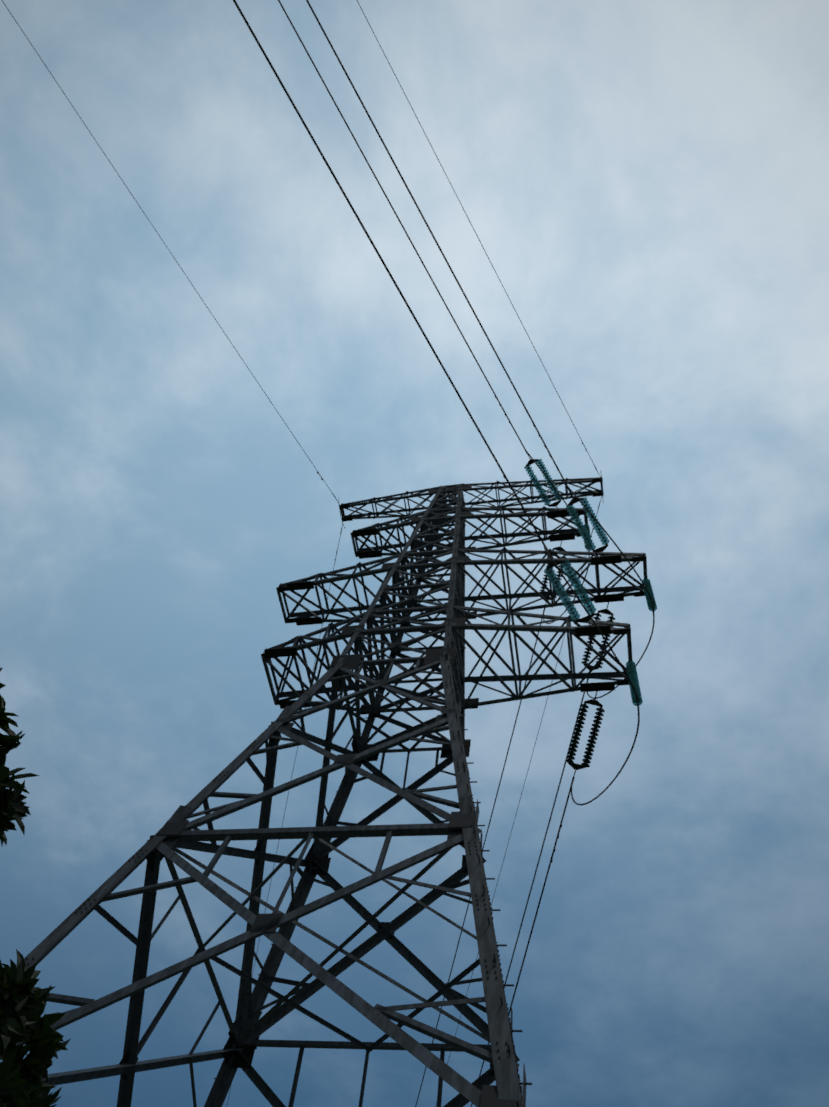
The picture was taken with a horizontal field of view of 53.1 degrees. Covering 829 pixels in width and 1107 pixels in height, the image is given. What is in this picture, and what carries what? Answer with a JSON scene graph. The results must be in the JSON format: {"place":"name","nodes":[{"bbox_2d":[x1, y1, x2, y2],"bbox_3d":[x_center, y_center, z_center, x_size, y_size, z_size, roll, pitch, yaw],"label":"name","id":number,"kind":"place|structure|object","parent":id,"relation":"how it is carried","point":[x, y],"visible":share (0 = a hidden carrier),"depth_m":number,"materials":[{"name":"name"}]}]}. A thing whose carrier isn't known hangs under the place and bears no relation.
{"place":"outdoors","nodes":[
{"label":"outdoors","id":0,"kind":"place"},
{"bbox_2d":[0,668,70,1106],"bbox_3d":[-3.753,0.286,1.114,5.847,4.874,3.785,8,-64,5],"label":"tree","id":1,"kind":"object","parent":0,"point":[22,1005],"depth_m":2.46,"materials":[{"name":"green plant"}]},
{"bbox_2d":[16,477,646,1106],"bbox_3d":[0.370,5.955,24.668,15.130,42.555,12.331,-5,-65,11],"label":"lattice bracing","id":2,"kind":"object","parent":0,"point":[376,1015],"visible":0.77,"depth_m":22.40,"materials":[{"name":"grey metal"}]},
{"bbox_2d":[16,484,526,1106],"bbox_3d":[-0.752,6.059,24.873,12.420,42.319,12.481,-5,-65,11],"label":"tower legs","id":3,"kind":"object","parent":2,"relation":"attached to","point":[504,1064],"visible":0.65,"depth_m":19.28,"materials":[{"name":"grey metal"}]},
{"bbox_2d":[2,0,602,1106],"bbox_3d":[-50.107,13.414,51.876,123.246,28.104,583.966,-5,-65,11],"label":"ground wires","id":4,"kind":"object","parent":2,"relation":"attached to","point":[280,416],"visible":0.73,"depth_m":39.08,"materials":[{"name":"grey metal"}]},
{"bbox_2d":[16,478,646,1106],"bbox_3d":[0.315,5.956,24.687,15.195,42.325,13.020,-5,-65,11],"label":"gusset plates","id":5,"kind":"object","parent":2,"relation":"attached to","point":[490,1098],"visible":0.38,"depth_m":26.81,"materials":[{"name":"grey metal"}]},
{"bbox_2d":[317,395,654,862],"bbox_3d":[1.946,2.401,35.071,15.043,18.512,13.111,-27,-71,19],"label":"insulator fittings","id":6,"kind":"object","parent":5,"relation":"attached to","point":[575,766],"visible":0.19,"depth_m":31.08,"materials":[{"name":"grey metal"}]},
{"bbox_2d":[233,0,654,1106],"bbox_3d":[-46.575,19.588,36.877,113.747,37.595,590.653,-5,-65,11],"label":"conductors","id":7,"kind":"structure","parent":6,"relation":"attached to","point":[489,450],"depth_m":28.56,"materials":[{"name":"grey metal"}]},
{"bbox_2d":[539,554,614,766],"bbox_3d":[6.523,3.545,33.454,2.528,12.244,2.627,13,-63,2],"label":"insulator sheds","id":8,"kind":"object","parent":6,"relation":"attached to","point":[593,741],"visible":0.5,"depth_m":28.52,"materials":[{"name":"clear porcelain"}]},
{"bbox_2d":[524,459,656,705],"bbox_3d":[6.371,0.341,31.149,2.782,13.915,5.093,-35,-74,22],"label":"insulator sheds","id":9,"kind":"object","parent":6,"relation":"attached to","point":[631,671],"visible":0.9,"depth_m":30.12,"materials":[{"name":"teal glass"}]},
{"bbox_2d":[0,0,828,1106],"label":"sky","id":10,"kind":"structure","parent":0,"point":[644,183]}
]}

